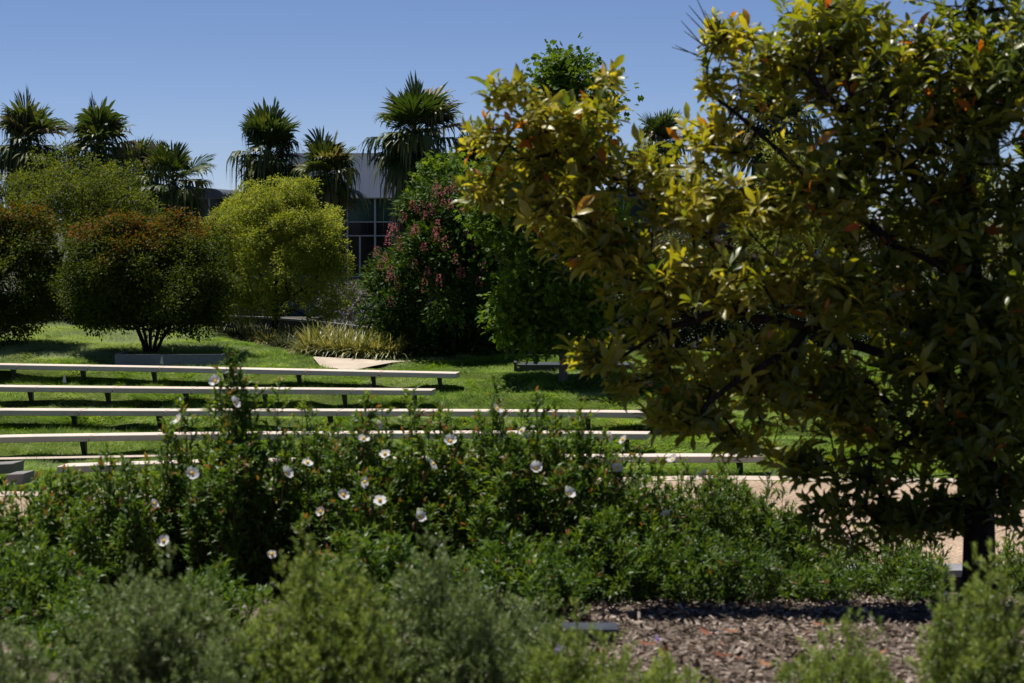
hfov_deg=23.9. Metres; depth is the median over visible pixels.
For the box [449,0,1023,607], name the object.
broadleaf tree
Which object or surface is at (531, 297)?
plane tree
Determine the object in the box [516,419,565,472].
flowering shrub
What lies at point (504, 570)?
leafy shrub
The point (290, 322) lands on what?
garden wall
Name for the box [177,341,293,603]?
flowering shrub
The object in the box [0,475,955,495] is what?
path edging
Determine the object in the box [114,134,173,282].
fan palm
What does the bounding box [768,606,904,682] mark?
needle leaf shrub
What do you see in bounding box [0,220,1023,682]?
ground
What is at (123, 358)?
steel planter
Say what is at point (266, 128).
fan palm
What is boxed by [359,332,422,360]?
strap leaf clump
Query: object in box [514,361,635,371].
black bench
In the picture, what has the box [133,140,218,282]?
fan palm
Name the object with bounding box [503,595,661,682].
needle leaf shrub
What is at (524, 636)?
needle leaf shrub
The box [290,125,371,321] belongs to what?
fan palm
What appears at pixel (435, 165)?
plane tree
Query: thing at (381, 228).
window
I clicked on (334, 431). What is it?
flowering shrub
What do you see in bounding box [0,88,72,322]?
fan palm
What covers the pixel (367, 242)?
window
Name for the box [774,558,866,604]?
leafy shrub
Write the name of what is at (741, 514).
lance leaf shrub
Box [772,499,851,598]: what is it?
lance leaf shrub
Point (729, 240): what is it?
window
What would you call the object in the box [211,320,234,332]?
strap leaf clump
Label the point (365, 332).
strap leaf clump
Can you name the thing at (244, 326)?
strap leaf clump
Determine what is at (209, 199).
window frame
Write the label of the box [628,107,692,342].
fan palm
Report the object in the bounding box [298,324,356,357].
strap leaf clump
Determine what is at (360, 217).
window
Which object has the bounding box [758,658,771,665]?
fallen leaf
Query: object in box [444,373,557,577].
flowering shrub
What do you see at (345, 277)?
window
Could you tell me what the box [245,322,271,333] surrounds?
strap leaf clump
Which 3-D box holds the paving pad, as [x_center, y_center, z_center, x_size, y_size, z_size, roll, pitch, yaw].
[-2.874,0.409,45.734,1.878,0.165,1.500,0,3,0]
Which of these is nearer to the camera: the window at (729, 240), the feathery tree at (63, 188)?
the feathery tree at (63, 188)
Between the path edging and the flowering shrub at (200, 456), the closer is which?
the flowering shrub at (200, 456)
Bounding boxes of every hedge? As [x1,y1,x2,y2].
[0,295,226,326]
[572,301,802,351]
[803,326,1005,349]
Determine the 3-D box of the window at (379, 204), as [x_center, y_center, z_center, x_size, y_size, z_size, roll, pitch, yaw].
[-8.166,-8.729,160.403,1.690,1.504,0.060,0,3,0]
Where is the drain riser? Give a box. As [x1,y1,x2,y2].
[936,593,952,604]
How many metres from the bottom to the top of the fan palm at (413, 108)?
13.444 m
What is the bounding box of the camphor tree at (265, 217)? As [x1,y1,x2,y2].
[194,173,360,336]
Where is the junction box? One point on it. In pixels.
(606, 628)
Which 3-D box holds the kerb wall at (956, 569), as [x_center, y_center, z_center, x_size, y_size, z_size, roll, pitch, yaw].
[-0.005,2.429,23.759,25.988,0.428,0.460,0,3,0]
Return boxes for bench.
[0,363,459,386]
[0,385,435,407]
[0,408,670,429]
[0,430,649,455]
[0,460,23,473]
[6,470,34,484]
[56,453,764,474]
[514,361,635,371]
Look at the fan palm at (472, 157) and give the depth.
116.83 m
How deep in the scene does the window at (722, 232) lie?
160.47 m
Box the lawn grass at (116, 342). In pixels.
[0,321,1023,496]
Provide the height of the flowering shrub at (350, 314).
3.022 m
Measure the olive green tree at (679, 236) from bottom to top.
3.122 m
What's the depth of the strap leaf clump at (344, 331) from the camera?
48.08 m
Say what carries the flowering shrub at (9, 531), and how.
on the ground at (114, 426)
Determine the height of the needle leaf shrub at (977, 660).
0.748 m
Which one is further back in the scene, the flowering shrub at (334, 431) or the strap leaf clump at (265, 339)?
the strap leaf clump at (265, 339)
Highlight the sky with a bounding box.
[0,0,1023,219]
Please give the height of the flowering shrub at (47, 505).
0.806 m
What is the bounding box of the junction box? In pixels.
[562,623,617,645]
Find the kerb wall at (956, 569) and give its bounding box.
[823,564,1010,590]
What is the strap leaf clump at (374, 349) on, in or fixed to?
on the ground at (114, 426)
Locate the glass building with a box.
[186,153,842,313]
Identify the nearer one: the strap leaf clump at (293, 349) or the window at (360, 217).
the strap leaf clump at (293, 349)
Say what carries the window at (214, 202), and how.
in the glass building
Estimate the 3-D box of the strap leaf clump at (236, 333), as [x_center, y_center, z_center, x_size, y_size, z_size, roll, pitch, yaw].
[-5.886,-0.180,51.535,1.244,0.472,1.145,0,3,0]
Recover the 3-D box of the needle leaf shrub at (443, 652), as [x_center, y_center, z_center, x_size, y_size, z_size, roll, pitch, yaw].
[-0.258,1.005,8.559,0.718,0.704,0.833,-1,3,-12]
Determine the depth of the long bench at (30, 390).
40.98 m
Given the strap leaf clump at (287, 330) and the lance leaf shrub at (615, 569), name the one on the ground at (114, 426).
the strap leaf clump at (287, 330)
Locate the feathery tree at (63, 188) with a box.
[0,136,175,321]
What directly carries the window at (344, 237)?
in the glass building
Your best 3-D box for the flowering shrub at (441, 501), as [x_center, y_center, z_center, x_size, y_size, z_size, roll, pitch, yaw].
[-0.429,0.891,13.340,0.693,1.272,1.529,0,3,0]
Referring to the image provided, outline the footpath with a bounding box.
[0,454,189,458]
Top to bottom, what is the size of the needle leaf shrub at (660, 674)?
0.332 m
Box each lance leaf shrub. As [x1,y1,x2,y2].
[538,504,687,604]
[656,456,809,598]
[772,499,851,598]
[835,520,953,596]
[995,531,1023,597]
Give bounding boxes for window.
[199,199,208,220]
[211,199,234,220]
[278,277,291,312]
[334,277,346,297]
[336,236,346,274]
[341,223,346,234]
[349,199,373,220]
[349,223,373,234]
[349,236,373,275]
[376,199,396,220]
[376,223,400,234]
[376,236,400,258]
[624,199,647,220]
[707,223,732,234]
[707,236,731,259]
[734,236,758,253]
[792,236,814,260]
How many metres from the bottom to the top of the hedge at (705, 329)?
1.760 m
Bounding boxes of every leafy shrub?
[0,527,112,640]
[20,586,122,671]
[160,552,273,637]
[308,516,469,628]
[442,519,599,621]
[638,514,794,606]
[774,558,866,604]
[862,545,949,605]
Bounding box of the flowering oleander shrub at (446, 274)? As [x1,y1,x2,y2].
[352,169,529,357]
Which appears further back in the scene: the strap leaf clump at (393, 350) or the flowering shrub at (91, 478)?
the strap leaf clump at (393, 350)
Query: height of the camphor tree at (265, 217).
3.668 m
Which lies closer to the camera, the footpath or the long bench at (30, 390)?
the footpath
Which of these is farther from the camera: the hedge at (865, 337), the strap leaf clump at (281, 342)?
the hedge at (865, 337)
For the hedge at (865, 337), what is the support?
on the ground at (114, 426)
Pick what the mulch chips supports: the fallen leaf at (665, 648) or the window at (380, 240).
the fallen leaf at (665, 648)
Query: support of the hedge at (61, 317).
on the ground at (114, 426)
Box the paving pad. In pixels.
[313,357,400,369]
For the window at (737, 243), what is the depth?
160.51 m
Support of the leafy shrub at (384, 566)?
on the ground at (114, 426)
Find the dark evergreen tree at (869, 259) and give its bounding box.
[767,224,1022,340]
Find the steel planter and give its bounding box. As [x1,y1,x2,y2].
[115,351,229,366]
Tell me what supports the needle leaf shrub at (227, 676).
on the ground at (114, 426)
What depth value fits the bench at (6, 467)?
31.88 m
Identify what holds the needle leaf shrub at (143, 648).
on the ground at (114, 426)
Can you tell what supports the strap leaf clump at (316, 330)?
on the ground at (114, 426)
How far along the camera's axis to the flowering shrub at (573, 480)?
13.28 m
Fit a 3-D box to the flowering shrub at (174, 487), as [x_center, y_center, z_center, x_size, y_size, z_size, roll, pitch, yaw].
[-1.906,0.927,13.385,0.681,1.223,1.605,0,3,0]
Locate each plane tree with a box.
[405,147,515,353]
[453,32,675,381]
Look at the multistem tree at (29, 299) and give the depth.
48.06 m
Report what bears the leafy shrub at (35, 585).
on the ground at (114, 426)
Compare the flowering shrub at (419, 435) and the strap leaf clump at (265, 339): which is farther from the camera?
the strap leaf clump at (265, 339)
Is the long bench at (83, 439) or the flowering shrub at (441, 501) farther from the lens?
the long bench at (83, 439)
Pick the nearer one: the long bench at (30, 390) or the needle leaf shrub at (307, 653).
the needle leaf shrub at (307, 653)
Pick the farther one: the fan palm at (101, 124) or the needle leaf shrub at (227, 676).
the fan palm at (101, 124)
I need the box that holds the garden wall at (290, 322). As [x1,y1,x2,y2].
[222,316,372,336]
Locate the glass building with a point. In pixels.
(366, 233)
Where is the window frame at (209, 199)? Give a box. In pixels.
[198,198,806,308]
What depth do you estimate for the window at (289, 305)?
160.70 m
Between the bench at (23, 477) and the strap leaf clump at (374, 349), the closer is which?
the bench at (23, 477)
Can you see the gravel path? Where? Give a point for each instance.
(955, 556)
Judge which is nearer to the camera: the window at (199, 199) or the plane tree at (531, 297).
the plane tree at (531, 297)
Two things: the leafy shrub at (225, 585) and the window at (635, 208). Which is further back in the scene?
the window at (635, 208)
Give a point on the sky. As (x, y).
(188, 72)
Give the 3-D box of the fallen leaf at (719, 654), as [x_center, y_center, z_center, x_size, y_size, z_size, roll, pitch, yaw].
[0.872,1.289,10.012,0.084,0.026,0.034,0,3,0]
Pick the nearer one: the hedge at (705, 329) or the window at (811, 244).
the hedge at (705, 329)
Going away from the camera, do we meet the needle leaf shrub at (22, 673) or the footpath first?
the needle leaf shrub at (22, 673)
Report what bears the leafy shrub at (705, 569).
in the mulch chips
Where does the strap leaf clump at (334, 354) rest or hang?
on the ground at (114, 426)
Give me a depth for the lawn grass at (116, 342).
41.85 m
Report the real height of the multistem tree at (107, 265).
3.049 m
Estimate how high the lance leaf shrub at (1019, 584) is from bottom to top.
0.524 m
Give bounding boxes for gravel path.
[0,480,1023,563]
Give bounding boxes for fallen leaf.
[638,639,656,644]
[661,643,668,658]
[700,626,710,634]
[713,650,732,656]
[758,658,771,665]
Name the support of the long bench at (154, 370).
on the ground at (114, 426)
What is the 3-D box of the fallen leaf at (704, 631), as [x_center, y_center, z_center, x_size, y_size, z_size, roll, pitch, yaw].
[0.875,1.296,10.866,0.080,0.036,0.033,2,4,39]
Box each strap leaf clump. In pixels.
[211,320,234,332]
[219,322,252,336]
[231,319,260,332]
[233,325,267,341]
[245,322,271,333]
[250,325,289,344]
[263,328,296,347]
[269,324,298,339]
[276,324,331,355]
[281,331,312,351]
[291,319,341,344]
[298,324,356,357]
[307,326,368,357]
[311,320,355,341]
[327,327,384,358]
[329,322,365,342]
[345,324,379,345]
[352,328,397,359]
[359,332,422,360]
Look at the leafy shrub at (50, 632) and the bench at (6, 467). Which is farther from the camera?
the bench at (6, 467)
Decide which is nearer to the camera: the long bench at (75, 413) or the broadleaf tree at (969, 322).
the broadleaf tree at (969, 322)
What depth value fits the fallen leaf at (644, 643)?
10.47 m
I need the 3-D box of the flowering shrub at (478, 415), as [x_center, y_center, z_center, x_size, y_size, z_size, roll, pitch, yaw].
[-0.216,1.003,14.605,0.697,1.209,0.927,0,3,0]
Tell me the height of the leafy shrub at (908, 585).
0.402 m
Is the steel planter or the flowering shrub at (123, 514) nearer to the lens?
the flowering shrub at (123, 514)
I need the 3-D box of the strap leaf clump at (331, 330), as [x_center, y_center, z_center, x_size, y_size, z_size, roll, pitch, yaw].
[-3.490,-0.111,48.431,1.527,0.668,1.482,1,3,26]
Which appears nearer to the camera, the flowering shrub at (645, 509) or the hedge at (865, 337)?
the flowering shrub at (645, 509)
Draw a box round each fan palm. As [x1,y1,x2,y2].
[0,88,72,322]
[0,174,10,226]
[57,91,143,249]
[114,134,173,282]
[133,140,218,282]
[226,96,309,316]
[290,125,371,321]
[356,70,469,298]
[448,126,492,167]
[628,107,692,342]
[722,77,824,260]
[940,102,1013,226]
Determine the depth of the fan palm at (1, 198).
125.92 m
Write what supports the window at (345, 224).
in the glass building
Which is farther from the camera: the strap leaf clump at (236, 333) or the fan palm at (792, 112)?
the fan palm at (792, 112)
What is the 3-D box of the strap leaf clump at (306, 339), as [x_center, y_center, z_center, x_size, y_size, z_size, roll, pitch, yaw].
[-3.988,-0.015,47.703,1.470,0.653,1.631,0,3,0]
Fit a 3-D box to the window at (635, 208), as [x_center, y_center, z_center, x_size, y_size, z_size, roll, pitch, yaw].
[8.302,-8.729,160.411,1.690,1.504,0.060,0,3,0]
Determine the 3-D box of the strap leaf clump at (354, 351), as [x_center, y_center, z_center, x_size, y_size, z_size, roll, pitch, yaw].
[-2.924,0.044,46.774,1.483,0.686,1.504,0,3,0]
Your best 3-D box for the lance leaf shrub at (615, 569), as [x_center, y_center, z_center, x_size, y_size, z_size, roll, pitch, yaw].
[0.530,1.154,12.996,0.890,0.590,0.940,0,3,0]
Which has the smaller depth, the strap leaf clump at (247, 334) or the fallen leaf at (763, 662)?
the fallen leaf at (763, 662)
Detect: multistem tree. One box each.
[0,195,65,345]
[42,204,250,352]
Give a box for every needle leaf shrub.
[0,617,65,682]
[51,541,241,682]
[182,611,279,682]
[223,512,411,682]
[362,527,532,682]
[460,584,581,681]
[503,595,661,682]
[601,644,719,682]
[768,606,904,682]
[902,536,1023,682]
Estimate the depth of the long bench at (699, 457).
32.83 m
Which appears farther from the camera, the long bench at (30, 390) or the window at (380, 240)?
the window at (380, 240)
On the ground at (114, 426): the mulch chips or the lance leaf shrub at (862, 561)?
the mulch chips
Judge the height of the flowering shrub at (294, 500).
1.188 m
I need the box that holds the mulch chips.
[379,591,1023,682]
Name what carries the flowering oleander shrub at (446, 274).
on the ground at (114, 426)
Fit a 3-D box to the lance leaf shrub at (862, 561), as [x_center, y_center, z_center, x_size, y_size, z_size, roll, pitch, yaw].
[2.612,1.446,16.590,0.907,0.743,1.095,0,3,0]
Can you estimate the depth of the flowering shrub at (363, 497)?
13.14 m
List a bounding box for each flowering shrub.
[0,463,105,583]
[0,477,40,600]
[23,467,104,523]
[47,441,187,603]
[136,397,211,601]
[162,446,224,479]
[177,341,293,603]
[249,399,347,603]
[295,422,379,484]
[305,389,425,578]
[315,278,379,325]
[385,385,480,588]
[385,416,432,489]
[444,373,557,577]
[446,409,504,504]
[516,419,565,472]
[520,385,628,592]
[598,431,712,570]
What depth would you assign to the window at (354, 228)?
160.47 m

